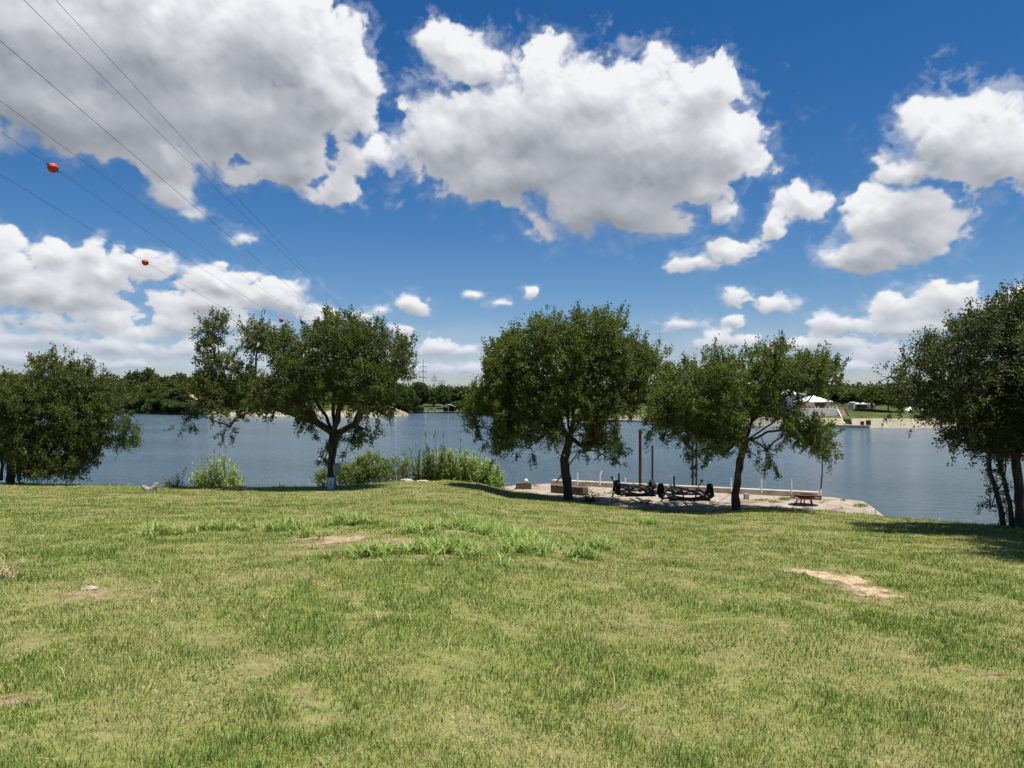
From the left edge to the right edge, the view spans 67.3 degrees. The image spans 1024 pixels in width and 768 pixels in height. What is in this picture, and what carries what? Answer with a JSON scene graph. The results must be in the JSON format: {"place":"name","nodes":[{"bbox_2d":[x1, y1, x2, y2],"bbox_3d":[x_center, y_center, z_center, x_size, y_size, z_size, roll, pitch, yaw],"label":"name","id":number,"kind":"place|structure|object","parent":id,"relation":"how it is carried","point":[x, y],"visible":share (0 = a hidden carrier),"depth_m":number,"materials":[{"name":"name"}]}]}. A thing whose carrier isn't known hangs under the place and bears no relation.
{"place":"outdoors","nodes":[
{"label":"outdoors","id":0,"kind":"place"},
{"bbox_2d":[0,0,1023,386],"bbox_3d":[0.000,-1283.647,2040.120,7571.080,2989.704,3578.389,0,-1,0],"label":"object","id":1,"kind":"structure","parent":0,"point":[274,90],"depth_m":3429.92,"materials":[{"name":"white"}]},
{"bbox_2d":[0,477,1023,767],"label":"lawn","id":2,"kind":"structure","parent":0,"point":[254,664],"depth_m":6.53,"materials":[{"name":"plant"}]},
{"bbox_2d":[0,554,26,581],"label":"dry grass tuft","id":3,"kind":"object","parent":2,"relation":"on","point":[3,570],"visible":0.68,"depth_m":9.20,"materials":[{"name":"plant"}]},
{"bbox_2d":[0,341,143,485],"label":"oak tree","id":4,"kind":"object","parent":2,"relation":"on","point":[28,441],"visible":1,"depth_m":33.02,"materials":[{"name":"green plant"}]},
{"bbox_2d":[82,585,97,589],"bbox_3d":[-4.732,2.278,8.612,0.161,0.037,0.155,-1,-2,39],"label":"rock","id":5,"kind":"object","parent":2,"relation":"on","point":[91,588],"visible":0.95,"depth_m":8.59,"materials":[{"name":"stone"}]},
{"bbox_2d":[141,482,157,490],"bbox_3d":[-13.585,3.891,28.890,0.630,0.397,0.276,0,-1,0],"label":"driftwood stump","id":6,"kind":"object","parent":2,"relation":"on","point":[154,487],"visible":0.9,"depth_m":28.80,"materials":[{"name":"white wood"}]},
{"bbox_2d":[161,470,187,486],"bbox_3d":[-14.210,4.006,32.276,1.133,0.934,0.849,0,-1,0],"label":"weed clump","id":7,"kind":"object","parent":2,"relation":"on","point":[174,485],"visible":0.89,"depth_m":32.26,"materials":[{"name":"green plant"}]},
{"bbox_2d":[185,444,245,487],"bbox_3d":[-13.680,4.377,35.752,3.439,3.257,2.839,0,-1,0],"label":"reed clump","id":8,"kind":"object","parent":2,"relation":"on","point":[202,480],"visible":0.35,"depth_m":35.58,"materials":[{"name":"plant"}]},
{"bbox_2d":[164,303,420,486],"bbox_3d":[-8.721,0.579,31.293,10.109,7.829,6.236,0,-1,0],"label":"oak tree","id":9,"kind":"object","parent":2,"relation":"on","point":[350,349],"visible":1,"depth_m":30.29,"materials":[{"name":"green plant"}]},
{"bbox_2d":[309,465,327,486],"bbox_3d":[-8.719,5.402,35.459,1.316,3.543,1.060,0,-1,0],"label":"shrub","id":10,"kind":"object","parent":2,"relation":"on","point":[321,478],"visible":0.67,"depth_m":35.33,"materials":[{"name":"green plant"}]},
{"bbox_2d":[327,478,333,489],"bbox_3d":[-7.131,3.919,30.252,0.290,0.450,0.290,0,-1,0],"label":"bucket","id":11,"kind":"object","parent":2,"relation":"on","point":[330,482],"visible":0.99,"depth_m":30.14,"materials":[{"name":"plastic"}]},
{"bbox_2d":[333,463,339,487],"bbox_3d":[-7.136,3.782,31.320,0.274,1.110,0.205,0,-1,0],"label":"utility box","id":12,"kind":"object","parent":2,"relation":"on","point":[336,468],"visible":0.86,"depth_m":31.25,"materials":[{"name":"grey metal"}]},
{"bbox_2d":[333,464,338,472],"bbox_3d":[-7.138,3.432,31.236,0.210,0.330,0.020,0,-1,0],"label":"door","id":13,"kind":"structure","parent":12,"relation":"in","point":[336,466],"depth_m":31.22,"materials":[{"name":"grey metal"}]},
{"bbox_2d":[336,447,395,485],"bbox_3d":[-7.059,4.806,36.270,3.157,3.626,1.547,0,-1,0],"label":"shrub","id":14,"kind":"object","parent":2,"relation":"on","point":[365,471],"visible":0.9,"depth_m":36.09,"materials":[{"name":"green plant"}]},
{"bbox_2d":[132,510,661,566],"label":"tall grass","id":15,"kind":"structure","parent":2,"relation":"on","point":[526,542],"depth_m":14.21,"materials":[{"name":"green plant"}]},
{"bbox_2d":[385,453,415,481],"bbox_3d":[-5.325,4.256,36.588,1.537,2.193,1.166,0,-1,0],"label":"sapling","id":16,"kind":"object","parent":2,"relation":"on","point":[406,464],"visible":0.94,"depth_m":36.47,"materials":[{"name":"green plant"}]},
{"bbox_2d":[399,478,414,481],"bbox_3d":[-4.886,4.478,35.702,0.851,0.201,0.465,0,-1,0],"label":"rock","id":17,"kind":"object","parent":2,"relation":"on","point":[407,480],"visible":0.56,"depth_m":35.58,"materials":[{"name":"stone"}]},
{"bbox_2d":[408,443,446,480],"bbox_3d":[-3.906,4.016,36.173,1.949,2.596,1.762,0,-1,14],"label":"reed clump","id":18,"kind":"object","parent":2,"relation":"on","point":[429,466],"visible":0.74,"depth_m":36.07,"materials":[{"name":"plant"}]},
{"bbox_2d":[409,429,506,488],"bbox_3d":[-2.726,4.122,38.238,5.238,3.879,3.690,0,-1,0],"label":"cane thicket","id":19,"kind":"object","parent":2,"relation":"on","point":[469,470],"visible":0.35,"depth_m":37.41,"materials":[{"name":"green plant"}]},
{"bbox_2d":[455,300,673,499],"bbox_3d":[2.474,0.783,32.422,9.640,8.809,6.550,0,-1,0],"label":"oak tree","id":20,"kind":"object","parent":2,"relation":"on","point":[513,372],"visible":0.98,"depth_m":30.99,"materials":[{"name":"green plant"}]},
{"bbox_2d":[580,487,603,502],"bbox_3d":[3.420,4.827,33.132,1.121,0.940,0.932,0,-1,0],"label":"weed clump","id":21,"kind":"object","parent":2,"relation":"on","point":[590,499],"visible":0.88,"depth_m":33.05,"materials":[{"name":"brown plant"}]},
{"bbox_2d":[635,330,852,509],"bbox_3d":[8.694,1.556,29.912,7.968,7.134,7.248,-1,-1,30],"label":"oak tree","id":22,"kind":"object","parent":2,"relation":"on","point":[695,398],"visible":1,"depth_m":28.67,"materials":[{"name":"green plant"}]},
{"bbox_2d":[871,278,1023,528],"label":"oak tree","id":23,"kind":"object","parent":2,"relation":"on","point":[997,428],"visible":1,"depth_m":21.09,"materials":[{"name":"green plant"}]},
{"bbox_2d":[0,413,1023,525],"bbox_3d":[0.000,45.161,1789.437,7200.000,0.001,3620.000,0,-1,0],"label":"lake water","id":24,"kind":"structure","parent":0,"point":[894,472],"depth_m":63.90,"materials":[{"name":"blue liquid"}]},
{"bbox_2d":[608,419,649,421],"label":"jetty","id":25,"kind":"object","parent":24,"relation":"in","point":[630,421],"visible":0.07,"depth_m":186.56,"materials":[{"name":"concrete"}]},
{"bbox_2d":[807,424,869,427],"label":"jetty","id":26,"kind":"object","parent":24,"relation":"in","point":[855,426],"visible":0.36,"depth_m":143.45,"materials":[{"name":"concrete"}]},
{"bbox_2d":[34,399,1018,423],"bbox_3d":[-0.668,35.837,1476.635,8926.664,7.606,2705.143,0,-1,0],"label":"bank","id":27,"kind":"structure","parent":0,"point":[879,412],"depth_m":180.78,"materials":[{"name":"green plant"}]},
{"bbox_2d":[99,373,120,382],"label":"broadleaf tree","id":28,"kind":"object","parent":27,"relation":"on","point":[112,376],"visible":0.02,"depth_m":333.92,"materials":[{"name":"green plant"}]},
{"bbox_2d":[102,381,129,400],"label":"broadleaf tree","id":29,"kind":"object","parent":27,"relation":"on","point":[120,389],"visible":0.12,"depth_m":314.92,"materials":[{"name":"green plant"}]},
{"bbox_2d":[115,395,135,412],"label":"broadleaf tree","id":30,"kind":"object","parent":27,"relation":"on","point":[128,409],"visible":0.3,"depth_m":303.67,"materials":[{"name":"green plant"}]},
{"bbox_2d":[122,369,140,384],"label":"broadleaf tree","id":31,"kind":"object","parent":27,"relation":"on","point":[134,375],"visible":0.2,"depth_m":349.81,"materials":[{"name":"green plant"}]},
{"bbox_2d":[123,379,143,393],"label":"broadleaf tree","id":32,"kind":"object","parent":27,"relation":"on","point":[132,386],"visible":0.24,"depth_m":320.48,"materials":[{"name":"green plant"}]},
{"bbox_2d":[125,401,142,411],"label":"broadleaf tree","id":33,"kind":"object","parent":27,"relation":"on","point":[132,405],"visible":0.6,"depth_m":303.90,"materials":[{"name":"green plant"}]},
{"bbox_2d":[134,393,154,412],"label":"broadleaf tree","id":34,"kind":"object","parent":27,"relation":"on","point":[142,399],"visible":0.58,"depth_m":300.38,"materials":[{"name":"green plant"}]},
{"bbox_2d":[130,380,164,398],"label":"broadleaf tree","id":35,"kind":"object","parent":27,"relation":"on","point":[150,387],"visible":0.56,"depth_m":313.24,"materials":[{"name":"green plant"}]},
{"bbox_2d":[136,367,161,384],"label":"broadleaf tree","id":36,"kind":"object","parent":27,"relation":"on","point":[147,374],"visible":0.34,"depth_m":335.56,"materials":[{"name":"green plant"}]},
{"bbox_2d":[141,398,160,412],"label":"broadleaf tree","id":37,"kind":"object","parent":27,"relation":"on","point":[150,405],"visible":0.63,"depth_m":292.94,"materials":[{"name":"green plant"}]},
{"bbox_2d":[151,387,171,397],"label":"broadleaf tree","id":38,"kind":"object","parent":27,"relation":"on","point":[156,393],"visible":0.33,"depth_m":300.06,"materials":[{"name":"green plant"}]},
{"bbox_2d":[152,393,172,411],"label":"broadleaf tree","id":39,"kind":"object","parent":27,"relation":"on","point":[160,398],"visible":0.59,"depth_m":290.56,"materials":[{"name":"green plant"}]},
{"bbox_2d":[155,375,171,386],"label":"broadleaf tree","id":40,"kind":"object","parent":27,"relation":"on","point":[164,379],"visible":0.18,"depth_m":340.05,"materials":[{"name":"green plant"}]},
{"bbox_2d":[161,399,185,411],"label":"broadleaf tree","id":41,"kind":"object","parent":27,"relation":"on","point":[166,403],"visible":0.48,"depth_m":285.49,"materials":[{"name":"green plant"}]},
{"bbox_2d":[163,372,187,390],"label":"broadleaf tree","id":42,"kind":"object","parent":27,"relation":"on","point":[179,377],"visible":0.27,"depth_m":314.87,"materials":[{"name":"green plant"}]},
{"bbox_2d":[166,387,188,401],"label":"broadleaf tree","id":43,"kind":"object","parent":27,"relation":"on","point":[175,394],"visible":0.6,"depth_m":288.90,"materials":[{"name":"green plant"}]},
{"bbox_2d":[168,402,189,410],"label":"broadleaf tree","id":44,"kind":"object","parent":27,"relation":"on","point":[177,405],"visible":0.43,"depth_m":280.19,"materials":[{"name":"green plant"}]},
{"bbox_2d":[199,411,397,416],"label":"retaining wall","id":45,"kind":"structure","parent":27,"relation":"on","point":[328,413],"depth_m":255.37,"materials":[{"name":"concrete"}]},
{"bbox_2d":[386,390,404,403],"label":"broadleaf tree","id":46,"kind":"object","parent":27,"relation":"on","point":[395,397],"visible":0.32,"depth_m":264.48,"materials":[{"name":"green plant"}]},
{"bbox_2d":[393,389,410,409],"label":"broadleaf tree","id":47,"kind":"object","parent":27,"relation":"on","point":[404,394],"visible":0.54,"depth_m":268.94,"materials":[{"name":"green plant"}]},
{"bbox_2d":[397,410,409,415],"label":"wing wall","id":48,"kind":"structure","parent":27,"relation":"on","point":[400,412],"depth_m":258.60,"materials":[{"name":"stone"}]},
{"bbox_2d":[401,404,411,413],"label":"shrub","id":49,"kind":"object","parent":27,"relation":"on","point":[406,409],"visible":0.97,"depth_m":270.15,"materials":[{"name":"green plant"}]},
{"bbox_2d":[401,389,417,408],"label":"broadleaf tree","id":50,"kind":"object","parent":27,"relation":"on","point":[411,395],"visible":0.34,"depth_m":289.21,"materials":[{"name":"green plant"}]},
{"bbox_2d":[411,405,420,411],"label":"broadleaf tree","id":51,"kind":"object","parent":27,"relation":"on","point":[414,408],"visible":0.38,"depth_m":319.21,"materials":[{"name":"green plant"}]},
{"bbox_2d":[413,397,422,406],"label":"broadleaf tree","id":52,"kind":"object","parent":27,"relation":"on","point":[417,402],"visible":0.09,"depth_m":311.89,"materials":[{"name":"green plant"}]},
{"bbox_2d":[410,381,432,406],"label":"broadleaf tree","id":53,"kind":"object","parent":27,"relation":"on","point":[421,390],"visible":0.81,"depth_m":365.18,"materials":[{"name":"green plant"}]},
{"bbox_2d":[425,390,437,406],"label":"broadleaf tree","id":54,"kind":"object","parent":27,"relation":"on","point":[431,399],"visible":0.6,"depth_m":368.91,"materials":[{"name":"green plant"}]},
{"bbox_2d":[435,384,452,406],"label":"broadleaf tree","id":55,"kind":"object","parent":27,"relation":"on","point":[442,391],"visible":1,"depth_m":351.98,"materials":[{"name":"green plant"}]},
{"bbox_2d":[442,404,455,412],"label":"boathouse","id":56,"kind":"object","parent":27,"relation":"on","point":[448,409],"visible":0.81,"depth_m":332.55,"materials":[{"name":"white metal"}]},
{"bbox_2d":[448,400,460,411],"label":"broadleaf tree","id":57,"kind":"object","parent":27,"relation":"on","point":[454,403],"visible":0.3,"depth_m":327.37,"materials":[{"name":"green plant"}]},
{"bbox_2d":[446,386,467,403],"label":"broadleaf tree","id":58,"kind":"object","parent":27,"relation":"on","point":[456,392],"visible":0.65,"depth_m":357.02,"materials":[{"name":"green plant"}]},
{"bbox_2d":[455,401,467,408],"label":"broadleaf tree","id":59,"kind":"object","parent":27,"relation":"on","point":[460,404],"visible":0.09,"depth_m":311.43,"materials":[{"name":"green plant"}]},
{"bbox_2d":[123,378,953,403],"bbox_3d":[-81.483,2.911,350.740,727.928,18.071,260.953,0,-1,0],"label":"distant woodland","id":60,"kind":"object","parent":27,"relation":"on","point":[858,385],"visible":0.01,"depth_m":269.01,"materials":[{"name":"green plant"}]},
{"bbox_2d":[641,387,653,404],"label":"broadleaf tree","id":61,"kind":"object","parent":27,"relation":"on","point":[645,402],"visible":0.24,"depth_m":241.81,"materials":[{"name":"green plant"}]},
{"bbox_2d":[564,415,749,425],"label":"retaining wall","id":62,"kind":"structure","parent":27,"relation":"on","point":[635,418],"depth_m":191.35,"materials":[{"name":"concrete"}]},
{"bbox_2d":[753,417,843,425],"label":"retaining wall","id":63,"kind":"structure","parent":27,"relation":"on","point":[766,423],"depth_m":153.71,"materials":[{"name":"concrete"}]},
{"bbox_2d":[789,406,837,416],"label":"terrace","id":64,"kind":"structure","parent":27,"relation":"on","point":[829,411],"depth_m":153.12,"materials":[{"name":"grey concrete"}]},
{"bbox_2d":[793,396,832,407],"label":"house","id":65,"kind":"structure","parent":64,"relation":"on","point":[816,402],"depth_m":156.14,"materials":[{"name":"white brick"}]},
{"bbox_2d":[815,402,825,406],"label":"window","id":66,"kind":"structure","parent":65,"relation":"in","point":[821,404],"depth_m":156.10,"materials":[{"name":"grey glass"}]},
{"bbox_2d":[804,390,832,397],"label":"broadleaf tree","id":67,"kind":"object","parent":27,"relation":"on","point":[809,394],"visible":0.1,"depth_m":195.18,"materials":[{"name":"green plant"}]},
{"bbox_2d":[826,388,860,403],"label":"broadleaf tree","id":68,"kind":"object","parent":27,"relation":"on","point":[836,397],"visible":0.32,"depth_m":217.59,"materials":[{"name":"green plant"}]},
{"bbox_2d":[836,407,850,424],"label":"stone stairs","id":69,"kind":"structure","parent":27,"relation":"on","point":[842,412],"depth_m":153.54,"materials":[{"name":"beige stone"}]},
{"bbox_2d":[838,389,867,403],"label":"broadleaf tree","id":70,"kind":"object","parent":27,"relation":"on","point":[847,397],"visible":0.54,"depth_m":194.62,"materials":[{"name":"green plant"}]},
{"bbox_2d":[849,402,856,408],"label":"water tank","id":71,"kind":"object","parent":27,"relation":"on","point":[852,405],"visible":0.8,"depth_m":163.12,"materials":[{"name":"white plastic"}]},
{"bbox_2d":[856,403,867,408],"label":"shed","id":72,"kind":"structure","parent":27,"relation":"on","point":[861,405],"depth_m":163.06,"materials":[{"name":"white wood"}]},
{"bbox_2d":[855,386,881,409],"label":"broadleaf tree","id":73,"kind":"object","parent":27,"relation":"on","point":[868,394],"visible":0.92,"depth_m":158.06,"materials":[{"name":"green plant"}]},
{"bbox_2d":[876,385,893,404],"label":"broadleaf tree","id":74,"kind":"object","parent":27,"relation":"on","point":[881,387],"visible":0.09,"depth_m":200.58,"materials":[{"name":"green plant"}]},
{"bbox_2d":[873,389,903,411],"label":"broadleaf tree","id":75,"kind":"object","parent":27,"relation":"on","point":[881,394],"visible":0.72,"depth_m":155.25,"materials":[{"name":"green plant"}]},
{"bbox_2d":[851,418,962,428],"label":"retaining wall","id":76,"kind":"structure","parent":27,"relation":"on","point":[893,423],"depth_m":143.78,"materials":[{"name":"concrete"}]},
{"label":"pylon","id":77,"kind":"object","parent":27,"relation":"on","visible":0},
{"bbox_2d":[0,174,241,318],"bbox_3d":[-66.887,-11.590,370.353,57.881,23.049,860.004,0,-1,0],"label":"power cable","id":78,"kind":"object","parent":77,"relation":"attached to","point":[104,237],"visible":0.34,"depth_m":89.50,"materials":[{"name":"metal"}]},
{"bbox_2d":[142,259,148,265],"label":"marker ball","id":79,"kind":"object","parent":78,"relation":"attached to","point":[145,262],"visible":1,"depth_m":102.27,"materials":[{"name":"red plastic"}]},
{"bbox_2d":[1,101,280,301],"bbox_3d":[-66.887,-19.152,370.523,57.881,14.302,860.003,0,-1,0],"label":"power cable","id":80,"kind":"object","parent":77,"relation":"attached to","point":[123,190],"visible":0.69,"depth_m":92.84,"materials":[{"name":"metal"}]},
{"bbox_2d":[2,42,323,314],"bbox_3d":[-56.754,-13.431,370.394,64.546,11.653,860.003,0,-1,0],"label":"power cable","id":81,"kind":"object","parent":77,"relation":"attached to","point":[134,155],"visible":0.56,"depth_m":66.95,"materials":[{"name":"metal"}]},
{"bbox_2d":[56,0,315,280],"bbox_3d":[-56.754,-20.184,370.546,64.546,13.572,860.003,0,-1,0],"label":"power cable","id":82,"kind":"object","parent":77,"relation":"attached to","point":[165,119],"visible":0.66,"depth_m":75.98,"materials":[{"name":"metal"}]},
{"bbox_2d":[24,0,390,352],"bbox_3d":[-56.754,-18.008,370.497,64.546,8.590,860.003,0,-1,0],"label":"power cable","id":83,"kind":"object","parent":77,"relation":"attached to","point":[149,123],"visible":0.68,"depth_m":70.65,"materials":[{"name":"metal"}]},
{"bbox_2d":[0,131,417,375],"bbox_3d":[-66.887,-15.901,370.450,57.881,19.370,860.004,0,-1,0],"label":"power cable","id":84,"kind":"object","parent":77,"relation":"attached to","point":[138,225],"visible":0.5,"depth_m":98.05,"materials":[{"name":"metal"}]},
{"bbox_2d":[47,163,58,172],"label":"marker ball","id":85,"kind":"object","parent":84,"relation":"attached to","point":[52,168],"visible":1,"depth_m":78.94,"materials":[{"name":"red plastic"}]},
{"bbox_2d":[504,484,882,516],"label":"pavement","id":86,"kind":"structure","parent":0,"point":[723,500],"depth_m":33.46,"materials":[{"name":"concrete"}]},
{"bbox_2d":[516,482,531,488],"bbox_3d":[0.589,5.117,38.769,0.780,0.308,0.640,0,-1,0],"label":"wooden crate","id":87,"kind":"object","parent":86,"relation":"on","point":[523,485],"visible":0.98,"depth_m":38.45,"materials":[{"name":"brown wood"}]},
{"bbox_2d":[556,453,576,482],"bbox_3d":[2.873,4.170,39.224,1.303,1.763,0.069,0,-1,9],"label":"leaning pole","id":88,"kind":"object","parent":86,"relation":"on","point":[569,464],"visible":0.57,"depth_m":39.19,"materials":[{"name":"metal"}]},
{"bbox_2d":[551,484,587,494],"bbox_3d":[2.718,5.024,36.647,1.894,0.370,0.458,-1,-2,40],"label":"timber block","id":89,"kind":"object","parent":86,"relation":"on","point":[559,488],"depth_m":36.30,"materials":[{"name":"brown wood"}]},
{"bbox_2d":[610,473,656,496],"bbox_3d":[5.406,4.693,35.300,1.886,0.960,5.282,0,-1,0],"label":"boat trailer","id":90,"kind":"object","parent":86,"relation":"on","point":[649,491],"visible":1,"depth_m":33.73,"materials":[{"name":"black paint"}]},
{"bbox_2d":[639,429,641,491],"bbox_3d":[6.214,3.740,37.283,0.151,3.096,0.133,0,-1,0],"label":"steel post","id":91,"kind":"object","parent":86,"relation":"on","point":[640,457],"visible":0.71,"depth_m":37.23,"materials":[{"name":"metal"}]},
{"bbox_2d":[651,445,652,479],"bbox_3d":[7.079,4.211,38.789,0.113,2.222,0.099,0,-1,0],"label":"steel post","id":92,"kind":"object","parent":86,"relation":"on","point":[651,462],"visible":0.71,"depth_m":38.77,"materials":[{"name":"brown metal"}]},
{"bbox_2d":[551,479,818,495],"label":"concrete curb","id":93,"kind":"structure","parent":86,"relation":"on","point":[773,492],"depth_m":36.97,"materials":[{"name":"beige concrete"}]},
{"bbox_2d":[657,476,713,500],"bbox_3d":[7.321,4.662,33.893,2.324,0.960,5.280,0,-1,0],"label":"boat trailer","id":94,"kind":"object","parent":86,"relation":"on","point":[662,492],"visible":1,"depth_m":32.31,"materials":[{"name":"black paint"}]},
{"bbox_2d":[692,442,693,485],"bbox_3d":[8.960,4.064,38.128,0.117,2.487,0.099,0,-1,0],"label":"steel post","id":95,"kind":"object","parent":86,"relation":"on","point":[693,464],"visible":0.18,"depth_m":38.09,"materials":[{"name":"metal"}]},
{"bbox_2d":[695,443,696,485],"bbox_3d":[9.241,4.085,38.568,0.109,2.464,0.091,0,-1,0],"label":"steel post","id":96,"kind":"object","parent":86,"relation":"on","point":[695,470],"visible":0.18,"depth_m":38.54,"materials":[{"name":"brown metal"}]},
{"bbox_2d":[533,484,866,507],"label":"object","id":97,"kind":"object","parent":86,"relation":"on","point":[789,498],"visible":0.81,"depth_m":34.05,"materials":[{"name":"green plant"}]},
{"bbox_2d":[744,493,748,499],"bbox_3d":[10.524,5.051,34.550,0.200,0.260,0.200,0,-1,-3],"label":"concrete block","id":98,"kind":"object","parent":86,"relation":"on","point":[746,496],"depth_m":34.45,"materials":[{"name":"beige concrete"}]},
{"bbox_2d":[790,493,820,505],"bbox_3d":[12.448,4.905,32.690,1.230,0.472,1.230,0,-1,0],"label":"picnic table","id":99,"kind":"object","parent":86,"relation":"on","point":[805,496],"visible":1,"depth_m":32.47,"materials":[{"name":"wood"}]},
{"bbox_2d":[820,460,822,494],"bbox_3d":[14.206,4.126,35.303,0.232,2.241,0.090,0,-1,0],"label":"thin pole","id":100,"kind":"object","parent":86,"relation":"on","point":[821,479],"visible":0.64,"depth_m":35.27,"materials":[{"name":"grey metal"}]},
{"bbox_2d":[762,391,806,408],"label":"house","id":101,"kind":"structure","parent":0,"point":[788,399],"depth_m":169.29,"materials":[{"name":"white metal"}]}
]}

